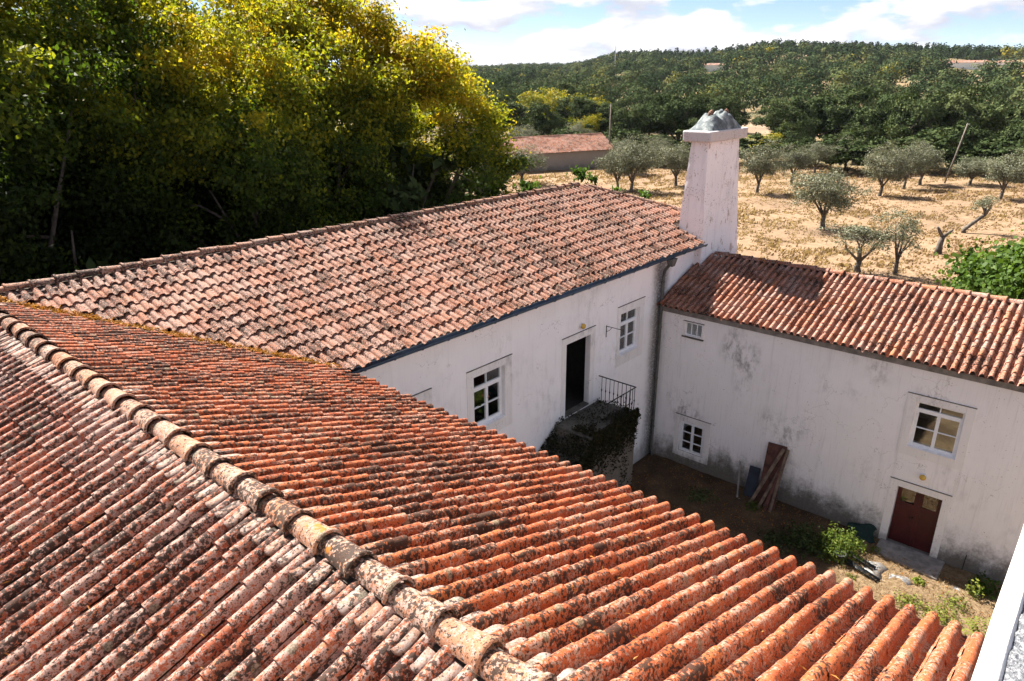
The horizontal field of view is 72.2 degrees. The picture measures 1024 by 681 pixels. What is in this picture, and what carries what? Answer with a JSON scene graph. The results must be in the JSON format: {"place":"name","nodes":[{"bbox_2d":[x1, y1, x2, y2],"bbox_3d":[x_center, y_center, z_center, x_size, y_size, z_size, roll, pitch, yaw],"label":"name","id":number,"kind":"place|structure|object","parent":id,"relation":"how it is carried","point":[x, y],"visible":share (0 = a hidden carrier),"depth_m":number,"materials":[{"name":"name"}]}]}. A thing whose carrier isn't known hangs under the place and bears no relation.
{"place":"outdoors","nodes":[
{"label":"outdoors","id":0,"kind":"place"},
{"bbox_2d":[9,0,1023,67],"label":"sky","id":1,"kind":"structure","parent":0,"point":[497,31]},
{"bbox_2d":[75,53,1023,449],"bbox_3d":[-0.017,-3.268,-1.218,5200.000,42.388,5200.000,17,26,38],"label":"ground","id":2,"kind":"structure","parent":0,"point":[891,201],"depth_m":70.00,"materials":[{"name":"beige soil"}]},
{"bbox_2d":[0,34,129,290],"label":"lime tree","id":3,"kind":"object","parent":2,"relation":"on","point":[22,158],"visible":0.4,"depth_m":21.22,"materials":[{"name":"green plant"}]},
{"bbox_2d":[0,0,192,292],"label":"lime tree","id":4,"kind":"object","parent":2,"relation":"on","point":[94,177],"visible":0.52,"depth_m":23.77,"materials":[{"name":"green plant"}]},
{"bbox_2d":[0,0,256,280],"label":"lime tree","id":5,"kind":"object","parent":2,"relation":"on","point":[123,35],"visible":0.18,"depth_m":25.86,"materials":[{"name":"green plant"}]},
{"bbox_2d":[158,232,198,253],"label":"shrub","id":6,"kind":"object","parent":2,"relation":"on","point":[181,245],"visible":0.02,"depth_m":27.21,"materials":[{"name":"green plant"}]},
{"bbox_2d":[44,0,353,268],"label":"lime tree","id":7,"kind":"object","parent":2,"relation":"on","point":[271,178],"visible":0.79,"depth_m":25.66,"materials":[{"name":"green plant"}]},
{"bbox_2d":[179,0,429,238],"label":"lime tree","id":8,"kind":"object","parent":2,"relation":"on","point":[324,16],"visible":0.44,"depth_m":31.87,"materials":[{"name":"green plant"}]},
{"bbox_2d":[0,109,747,463],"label":"wing","id":9,"kind":"structure","parent":2,"relation":"on","point":[536,313],"depth_m":18.53,"materials":[{"name":"white paint"}]},
{"bbox_2d":[474,367,506,426],"bbox_3d":[-0.620,1.480,18.200,0.195,1.505,1.210,17,26,38],"label":"window","id":10,"kind":"structure","parent":9,"relation":"in","point":[489,382],"depth_m":18.31,"materials":[{"name":"white paint"}]},
{"bbox_2d":[619,308,638,357],"bbox_3d":[3.772,-0.301,22.858,0.195,1.445,1.180,17,26,38],"label":"window","id":11,"kind":"structure","parent":9,"relation":"in","point":[628,319],"depth_m":22.99,"materials":[{"name":"white paint"}]},
{"bbox_2d":[334,94,443,188],"bbox_3d":[-10.275,-8.649,44.028,13.232,13.287,12.930,-7,21,-16],"label":"tree","id":12,"kind":"object","parent":2,"relation":"on","point":[433,127],"visible":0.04,"depth_m":43.16,"materials":[{"name":"green plant"}]},
{"bbox_2d":[349,140,459,221],"bbox_3d":[-6.380,-4.756,36.444,10.244,10.953,13.080,-13,24,-31],"label":"shrub","id":13,"kind":"object","parent":2,"relation":"on","point":[414,191],"visible":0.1,"depth_m":35.09,"materials":[{"name":"green plant"}]},
{"bbox_2d":[340,100,480,180],"bbox_3d":[-7.021,-11.520,48.501,12.264,14.304,11.724,-9,22,-21],"label":"lime tree","id":14,"kind":"object","parent":2,"relation":"on","point":[417,140],"visible":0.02,"depth_m":45.35,"materials":[{"name":"green plant"}]},
{"bbox_2d":[324,0,538,216],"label":"lime tree","id":15,"kind":"object","parent":2,"relation":"on","point":[431,67],"visible":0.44,"depth_m":35.19,"materials":[{"name":"green plant"}]},
{"bbox_2d":[415,145,526,207],"bbox_3d":[-4.244,-6.547,41.865,10.396,10.439,10.160,0,20,2],"label":"shrub","id":16,"kind":"object","parent":2,"relation":"on","point":[461,183],"visible":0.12,"depth_m":40.15,"materials":[{"name":"green plant"}]},
{"bbox_2d":[0,293,984,680],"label":"wing","id":17,"kind":"structure","parent":2,"relation":"on","point":[180,507],"depth_m":6.66,"materials":[{"name":"tile"}]},
{"bbox_2d":[480,93,521,133],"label":"oak tree","id":18,"kind":"object","parent":2,"relation":"on","point":[505,98],"visible":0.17,"depth_m":148.11,"materials":[{"name":"green plant"}]},
{"bbox_2d":[508,124,542,136],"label":"olive tree","id":19,"kind":"object","parent":2,"relation":"on","point":[528,132],"visible":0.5,"depth_m":124.25,"materials":[{"name":"green plant"}]},
{"bbox_2d":[497,101,554,135],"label":"oak tree","id":20,"kind":"object","parent":2,"relation":"on","point":[523,114],"visible":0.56,"depth_m":145.27,"materials":[{"name":"green plant"}]},
{"bbox_2d":[505,144,548,181],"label":"olive tree","id":21,"kind":"object","parent":2,"relation":"on","point":[542,163],"visible":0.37,"depth_m":92.10,"materials":[{"name":"green plant"}]},
{"bbox_2d":[516,88,553,120],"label":"yellow tree","id":22,"kind":"object","parent":2,"relation":"on","point":[528,98],"visible":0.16,"depth_m":167.22,"materials":[{"name":"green plant"}]},
{"bbox_2d":[482,133,613,171],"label":"shed","id":23,"kind":"structure","parent":2,"relation":"on","point":[565,152],"depth_m":107.17,"materials":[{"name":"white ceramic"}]},
{"bbox_2d":[530,102,568,134],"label":"oak tree","id":24,"kind":"object","parent":2,"relation":"on","point":[553,117],"visible":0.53,"depth_m":146.67,"materials":[{"name":"green plant"}]},
{"bbox_2d":[536,86,591,119],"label":"yellow tree","id":25,"kind":"object","parent":2,"relation":"on","point":[553,98],"visible":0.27,"depth_m":160.82,"materials":[{"name":"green plant"}]},
{"bbox_2d":[551,123,592,134],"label":"hedge shrub","id":26,"kind":"object","parent":2,"relation":"on","point":[563,130],"visible":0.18,"depth_m":122.20,"materials":[{"name":"green plant"}]},
{"bbox_2d":[552,78,598,101],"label":"oak tree","id":27,"kind":"object","parent":2,"relation":"on","point":[565,84],"visible":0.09,"depth_m":169.38,"materials":[{"name":"green plant"}]},
{"bbox_2d":[552,95,605,128],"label":"oak tree","id":28,"kind":"object","parent":2,"relation":"on","point":[561,111],"visible":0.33,"depth_m":148.95,"materials":[{"name":"green plant"}]},
{"bbox_2d":[567,113,603,132],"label":"yellow tree","id":29,"kind":"object","parent":2,"relation":"on","point":[592,121],"visible":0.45,"depth_m":141.98,"materials":[{"name":"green plant"}]},
{"bbox_2d":[566,162,624,192],"bbox_3d":[5.639,-8.125,48.650,4.966,8.371,5.292,-3,21,-8],"label":"shrub","id":30,"kind":"object","parent":2,"relation":"on","point":[580,173],"visible":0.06,"depth_m":47.51,"materials":[{"name":"green plant"}]},
{"bbox_2d":[567,93,626,138],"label":"oak tree","id":31,"kind":"object","parent":2,"relation":"on","point":[580,113],"visible":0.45,"depth_m":145.54,"materials":[{"name":"green plant"}]},
{"bbox_2d":[591,146,630,189],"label":"olive tree","id":32,"kind":"object","parent":2,"relation":"on","point":[605,165],"visible":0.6,"depth_m":86.66,"materials":[{"name":"green plant"}]},
{"bbox_2d":[605,133,646,162],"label":"olive tree","id":33,"kind":"object","parent":2,"relation":"on","point":[625,142],"visible":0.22,"depth_m":99.62,"materials":[{"name":"green plant"}]},
{"bbox_2d":[604,105,654,139],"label":"oak tree","id":34,"kind":"object","parent":2,"relation":"on","point":[636,120],"visible":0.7,"depth_m":140.88,"materials":[{"name":"green plant"}]},
{"bbox_2d":[611,133,669,191],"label":"olive tree","id":35,"kind":"object","parent":2,"relation":"on","point":[642,165],"visible":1,"depth_m":83.58,"materials":[{"name":"green plant"}]},
{"bbox_2d":[607,122,680,155],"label":"hedge shrub","id":36,"kind":"object","parent":2,"relation":"on","point":[620,133],"visible":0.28,"depth_m":111.18,"materials":[{"name":"green plant"}]},
{"bbox_2d":[652,140,689,185],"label":"olive tree","id":37,"kind":"object","parent":2,"relation":"on","point":[674,158],"visible":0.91,"depth_m":88.57,"materials":[{"name":"green plant"}]},
{"bbox_2d":[642,93,710,141],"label":"oak tree","id":38,"kind":"object","parent":2,"relation":"on","point":[664,121],"visible":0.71,"depth_m":139.78,"materials":[{"name":"green plant"}]},
{"bbox_2d":[663,93,707,142],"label":"oak tree","id":39,"kind":"object","parent":2,"relation":"on","point":[694,100],"visible":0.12,"depth_m":141.15,"materials":[{"name":"green plant"}]},
{"bbox_2d":[406,38,1023,118],"bbox_3d":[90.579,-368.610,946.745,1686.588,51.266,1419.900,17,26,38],"label":"woodland","id":40,"kind":"object","parent":2,"relation":"on","point":[759,80],"visible":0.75,"depth_m":365.18,"materials":[{"name":"green plant"}]},
{"bbox_2d":[708,94,750,125],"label":"oak tree","id":41,"kind":"object","parent":2,"relation":"on","point":[717,105],"visible":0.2,"depth_m":147.32,"materials":[{"name":"green plant"}]},
{"bbox_2d":[706,96,753,124],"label":"oak tree","id":42,"kind":"object","parent":2,"relation":"on","point":[741,109],"visible":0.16,"depth_m":165.95,"materials":[{"name":"green plant"}]},
{"bbox_2d":[739,132,777,160],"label":"hedge shrub","id":43,"kind":"object","parent":2,"relation":"on","point":[755,135],"visible":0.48,"depth_m":110.15,"materials":[{"name":"green plant"}]},
{"bbox_2d":[739,135,790,192],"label":"olive tree","id":44,"kind":"object","parent":2,"relation":"on","point":[754,166],"visible":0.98,"depth_m":81.76,"materials":[{"name":"green plant"}]},
{"bbox_2d":[508,158,1023,286],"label":"dry grass","id":45,"kind":"structure","parent":2,"relation":"on","point":[830,252],"depth_m":71.69,"materials":[{"name":"plant"}]},
{"bbox_2d":[748,93,796,132],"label":"oak tree","id":46,"kind":"object","parent":2,"relation":"on","point":[756,121],"visible":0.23,"depth_m":143.79,"materials":[{"name":"green plant"}]},
{"bbox_2d":[771,119,809,162],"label":"oak tree","id":47,"kind":"object","parent":2,"relation":"on","point":[791,136],"visible":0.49,"depth_m":113.96,"materials":[{"name":"green plant"}]},
{"bbox_2d":[761,97,821,140],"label":"oak tree","id":48,"kind":"object","parent":2,"relation":"on","point":[808,125],"visible":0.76,"depth_m":130.85,"materials":[{"name":"green plant"}]},
{"bbox_2d":[779,143,822,182],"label":"olive tree","id":49,"kind":"object","parent":2,"relation":"on","point":[797,160],"visible":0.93,"depth_m":91.20,"materials":[{"name":"green plant"}]},
{"bbox_2d":[782,94,829,136],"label":"oak tree","id":50,"kind":"object","parent":2,"relation":"on","point":[796,101],"visible":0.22,"depth_m":133.57,"materials":[{"name":"green plant"}]},
{"bbox_2d":[797,141,840,173],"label":"olive tree","id":51,"kind":"object","parent":2,"relation":"on","point":[819,149],"visible":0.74,"depth_m":99.08,"materials":[{"name":"green plant"}]},
{"bbox_2d":[783,164,877,227],"bbox_3d":[28.344,-12.831,63.953,7.320,5.910,7.050,-2,21,-5],"label":"olive tree","id":52,"kind":"object","parent":2,"relation":"on","point":[831,190],"visible":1,"depth_m":62.87,"materials":[{"name":"green plant"}]},
{"bbox_2d":[652,251,1023,584],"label":"wing","id":53,"kind":"structure","parent":2,"relation":"on","point":[889,409],"depth_m":20.86,"materials":[{"name":"white paint"}]},
{"bbox_2d":[679,420,704,456],"bbox_3d":[6.322,3.430,24.660,0.919,1.170,0.058,17,26,38],"label":"window frame","id":54,"kind":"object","parent":53,"relation":"in","point":[682,422],"depth_m":24.68,"materials":[{"name":"white paint"}]},
{"bbox_2d":[888,486,918,544],"bbox_3d":[11.465,5.107,20.556,0.559,1.865,0.110,17,26,38],"label":"door leaf","id":55,"kind":"structure","parent":53,"relation":"in","point":[906,500],"depth_m":20.59,"materials":[{"name":"red paint"}]},
{"bbox_2d":[907,493,942,552],"bbox_3d":[11.890,5.227,20.231,0.594,1.865,0.070,17,26,38],"label":"door leaf","id":56,"kind":"structure","parent":53,"relation":"in","point":[927,510],"depth_m":20.23,"materials":[{"name":"red paint"}]},
{"bbox_2d":[906,402,965,460],"bbox_3d":[11.623,2.457,19.268,1.230,1.410,0.185,17,26,38],"label":"window frame","id":57,"kind":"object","parent":53,"relation":"in","point":[939,415],"depth_m":19.31,"materials":[{"name":"white paint"}]},
{"bbox_2d":[804,84,882,140],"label":"oak tree","id":58,"kind":"object","parent":2,"relation":"on","point":[833,108],"visible":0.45,"depth_m":132.25,"materials":[{"name":"green plant"}]},
{"bbox_2d":[818,130,883,172],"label":"hedge shrub","id":59,"kind":"object","parent":2,"relation":"on","point":[840,159],"visible":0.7,"depth_m":99.93,"materials":[{"name":"green plant"}]},
{"bbox_2d":[817,104,892,143],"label":"oak tree","id":60,"kind":"object","parent":2,"relation":"on","point":[872,115],"visible":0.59,"depth_m":126.90,"materials":[{"name":"green plant"}]},
{"bbox_2d":[836,124,877,163],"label":"oak tree","id":61,"kind":"object","parent":2,"relation":"on","point":[867,130],"visible":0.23,"depth_m":112.54,"materials":[{"name":"green plant"}]},
{"bbox_2d":[819,214,903,272],"bbox_3d":[24.288,-6.703,49.227,6.068,4.520,4.675,17,26,38],"label":"olive tree","id":62,"kind":"object","parent":2,"relation":"on","point":[872,234],"visible":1,"depth_m":48.60,"materials":[{"name":"green plant"}]},
{"bbox_2d":[845,137,899,168],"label":"hedge shrub","id":63,"kind":"object","parent":2,"relation":"on","point":[854,160],"visible":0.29,"depth_m":99.95,"materials":[{"name":"green plant"}]},
{"bbox_2d":[857,140,916,195],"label":"olive tree","id":64,"kind":"object","parent":2,"relation":"on","point":[894,166],"visible":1,"depth_m":80.79,"materials":[{"name":"green plant"}]},
{"bbox_2d":[872,85,921,109],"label":"oak tree","id":65,"kind":"object","parent":2,"relation":"on","point":[911,89],"visible":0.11,"depth_m":154.73,"materials":[{"name":"green plant"}]},
{"bbox_2d":[874,92,921,137],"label":"oak tree","id":66,"kind":"object","parent":2,"relation":"on","point":[886,99],"visible":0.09,"depth_m":127.14,"materials":[{"name":"green plant"}]},
{"bbox_2d":[875,205,926,274],"bbox_3d":[26.721,-6.886,48.611,3.786,5.351,3.968,3,21,8],"label":"olive tree","id":67,"kind":"object","parent":2,"relation":"on","point":[903,235],"visible":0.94,"depth_m":48.10,"materials":[{"name":"green plant"}]},
{"bbox_2d":[896,137,936,188],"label":"olive tree","id":68,"kind":"object","parent":2,"relation":"on","point":[916,164],"visible":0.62,"depth_m":86.03,"materials":[{"name":"green plant"}]},
{"bbox_2d":[875,91,960,147],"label":"oak tree","id":69,"kind":"object","parent":2,"relation":"on","point":[925,110],"visible":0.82,"depth_m":118.17,"materials":[{"name":"green plant"}]},
{"bbox_2d":[905,140,949,184],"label":"olive tree","id":70,"kind":"object","parent":2,"relation":"on","point":[938,165],"visible":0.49,"depth_m":89.38,"materials":[{"name":"green plant"}]},
{"bbox_2d":[885,124,973,169],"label":"hedge shrub","id":71,"kind":"object","parent":2,"relation":"on","point":[928,135],"visible":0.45,"depth_m":100.12,"materials":[{"name":"green plant"}]},
{"bbox_2d":[933,226,953,254],"bbox_3d":[33.889,-7.887,55.336,1.276,2.249,0.623,-6,21,-15],"label":"olive stump","id":72,"kind":"object","parent":2,"relation":"on","point":[939,246],"visible":0.94,"depth_m":55.19,"materials":[{"name":"grey wood"}]},
{"bbox_2d":[903,80,996,147],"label":"oak tree","id":73,"kind":"object","parent":2,"relation":"on","point":[971,91],"visible":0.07,"depth_m":123.08,"materials":[{"name":"green plant"}]},
{"bbox_2d":[921,91,1013,141],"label":"oak tree","id":74,"kind":"object","parent":2,"relation":"on","point":[989,118],"visible":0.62,"depth_m":113.31,"materials":[{"name":"green plant"}]},
{"bbox_2d":[939,119,998,155],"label":"oak tree","id":75,"kind":"object","parent":2,"relation":"on","point":[974,139],"visible":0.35,"depth_m":106.56,"materials":[{"name":"green plant"}]},
{"bbox_2d":[949,60,988,69],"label":"farmhouse","id":76,"kind":"object","parent":2,"relation":"on","point":[966,64],"visible":0.44,"depth_m":524.14,"materials":[{"name":"white paint"}]},
{"bbox_2d":[943,138,1005,167],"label":"hedge shrub","id":77,"kind":"object","parent":2,"relation":"on","point":[966,151],"visible":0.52,"depth_m":97.83,"materials":[{"name":"green plant"}]},
{"bbox_2d":[951,155,998,184],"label":"olive tree","id":78,"kind":"object","parent":2,"relation":"on","point":[973,166],"visible":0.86,"depth_m":89.14,"materials":[{"name":"green plant"}]},
{"bbox_2d":[931,223,1023,299],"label":"fig tree","id":79,"kind":"object","parent":2,"relation":"on","point":[1001,273],"visible":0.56,"depth_m":26.00,"materials":[{"name":"green plant"}]},
{"bbox_2d":[961,194,1003,232],"bbox_3d":[42.229,-11.314,62.922,2.633,3.513,3.086,17,26,38],"label":"olive tree","id":80,"kind":"object","parent":2,"relation":"on","point":[985,201],"visible":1,"depth_m":62.74,"materials":[{"name":"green plant"}]},
{"bbox_2d":[964,135,1023,165],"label":"hedge shrub","id":81,"kind":"object","parent":2,"relation":"on","point":[1003,150],"visible":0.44,"depth_m":94.69,"materials":[{"name":"green plant"}]},
{"bbox_2d":[982,144,1023,198],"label":"olive tree","id":82,"kind":"object","parent":2,"relation":"on","point":[1007,166],"visible":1,"depth_m":76.92,"materials":[{"name":"green plant"}]},
{"bbox_2d":[984,120,1023,162],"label":"oak tree","id":83,"kind":"object","parent":2,"relation":"on","point":[1014,134],"visible":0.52,"depth_m":98.27,"materials":[{"name":"green plant"}]},
{"bbox_2d":[990,103,1023,135],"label":"oak tree","id":84,"kind":"object","parent":2,"relation":"on","point":[1016,111],"visible":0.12,"depth_m":123.96,"materials":[{"name":"green plant"}]},
{"bbox_2d":[660,123,818,134],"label":"field","id":85,"kind":"structure","parent":0,"point":[752,128],"depth_m":184.30,"materials":[{"name":"beige soil"}]},
{"bbox_2d":[631,453,1002,642],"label":"courtyard ground","id":86,"kind":"structure","parent":0,"point":[660,468],"depth_m":21.82,"materials":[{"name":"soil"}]},
{"bbox_2d":[541,400,634,487],"bbox_3d":[1.018,4.616,20.108,1.397,3.550,6.900,17,26,38],"label":"outside stair","id":87,"kind":"object","parent":86,"relation":"on","point":[566,427],"visible":0.12,"depth_m":20.99,"materials":[{"name":"stone"}]},
{"bbox_2d":[539,397,640,486],"bbox_3d":[1.584,4.230,20.530,1.568,3.639,5.735,17,26,38],"label":"ivy","id":88,"kind":"object","parent":87,"relation":"attached to","point":[630,423],"visible":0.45,"depth_m":20.48,"materials":[{"name":"green plant"}]},
{"bbox_2d":[599,375,635,422],"bbox_3d":[2.704,1.854,21.125,1.364,0.858,1.653,17,26,38],"label":"railing","id":89,"kind":"object","parent":87,"relation":"on","point":[620,396],"visible":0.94,"depth_m":21.11,"materials":[{"name":"black metal"}]},
{"bbox_2d":[678,486,718,504],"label":"weed","id":90,"kind":"object","parent":86,"relation":"on","point":[697,497],"visible":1,"depth_m":23.07,"materials":[{"name":"green plant"}]},
{"bbox_2d":[743,465,760,496],"bbox_3d":[7.912,4.675,23.175,0.399,0.991,0.430,17,26,38],"label":"panel","id":91,"kind":"object","parent":86,"relation":"on","point":[752,481],"visible":0.8,"depth_m":23.16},
{"bbox_2d":[748,448,784,504],"bbox_3d":[8.122,4.396,22.488,1.059,2.005,0.102,-4,21,-10],"label":"plank","id":92,"kind":"object","parent":86,"relation":"on","point":[768,473],"visible":1,"depth_m":22.45,"materials":[{"name":"brown wood"}]},
{"bbox_2d":[756,442,786,510],"bbox_3d":[8.316,4.350,22.537,0.669,2.047,0.647,17,26,38],"label":"wide board","id":93,"kind":"object","parent":86,"relation":"on","point":[773,451],"visible":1,"depth_m":22.55,"materials":[{"name":"brown wood"}]},
{"bbox_2d":[757,525,793,554],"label":"leafy bush","id":94,"kind":"object","parent":86,"relation":"on","point":[776,537],"visible":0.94,"depth_m":20.79,"materials":[{"name":"green plant"}]},
{"bbox_2d":[768,449,789,511],"bbox_3d":[8.458,4.461,22.282,0.746,2.003,0.093,-18,27,-40],"label":"plank","id":95,"kind":"object","parent":86,"relation":"on","point":[778,480],"visible":1,"depth_m":22.26,"materials":[{"name":"brown wood"}]},
{"bbox_2d":[782,518,831,559],"bbox_3d":[8.682,5.726,20.680,1.309,0.878,1.668,6,21,17],"label":"leafy bush","id":96,"kind":"object","parent":86,"relation":"on","point":[805,535],"visible":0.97,"depth_m":20.54,"materials":[{"name":"green plant"}]},
{"bbox_2d":[809,521,866,567],"bbox_3d":[9.432,5.759,20.306,1.486,1.069,1.448,17,26,38],"label":"leafy bush","id":97,"kind":"object","parent":86,"relation":"on","point":[836,544],"visible":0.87,"depth_m":20.18,"materials":[{"name":"green plant"}]},
{"bbox_2d":[833,550,880,582],"bbox_3d":[9.631,6.357,19.779,0.180,0.100,1.477,-12,23,-28],"label":"gutter length","id":98,"kind":"object","parent":86,"relation":"on","point":[873,577],"visible":0.78,"depth_m":19.58,"materials":[{"name":"grey plastic"}]},
{"bbox_2d":[845,522,876,542],"bbox_3d":[10.478,5.743,21.099,0.872,0.455,0.551,17,26,38],"label":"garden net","id":99,"kind":"object","parent":86,"relation":"on","point":[865,532],"visible":0.78,"depth_m":21.09,"materials":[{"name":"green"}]},
{"bbox_2d":[874,538,944,580],"bbox_3d":[11.353,6.297,20.180,1.700,0.150,0.997,17,26,38],"label":"doorstep","id":100,"kind":"object","parent":86,"relation":"on","point":[919,559],"visible":0.83,"depth_m":20.11,"materials":[{"name":"concrete"}]},
{"bbox_2d":[893,587,929,612],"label":"weed","id":101,"kind":"object","parent":86,"relation":"on","point":[905,600],"visible":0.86,"depth_m":18.38,"materials":[{"name":"green plant"}]},
{"bbox_2d":[837,543,998,640],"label":"dry stalks","id":102,"kind":"object","parent":86,"relation":"on","point":[905,589],"visible":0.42,"depth_m":19.00,"materials":[{"name":"plant"}]},
{"bbox_2d":[920,602,963,631],"bbox_3d":[10.901,6.995,17.829,0.894,0.429,1.220,9,22,22],"label":"weed","id":103,"kind":"object","parent":86,"relation":"on","point":[945,616],"visible":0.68,"depth_m":17.89,"materials":[{"name":"green plant"}]},
{"bbox_2d":[936,589,974,618],"bbox_3d":[11.587,6.850,18.359,0.864,0.324,0.966,1,21,4],"label":"weed","id":104,"kind":"object","parent":86,"relation":"on","point":[951,599],"visible":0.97,"depth_m":18.32,"materials":[{"name":"green plant"}]},
{"bbox_2d":[967,571,1001,600],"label":"weed","id":105,"kind":"object","parent":86,"relation":"on","point":[982,583],"visible":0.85,"depth_m":18.71,"materials":[{"name":"green plant"}]},
{"bbox_2d":[960,616,990,635],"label":"plant","id":106,"kind":"object","parent":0,"point":[972,627],"visible":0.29,"depth_m":17.28,"materials":[{"name":"green plant"}]},
{"bbox_2d":[971,525,1023,680],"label":"wall","id":107,"kind":"structure","parent":0,"point":[1001,657],"depth_m":2.02,"materials":[{"name":"white paint"}]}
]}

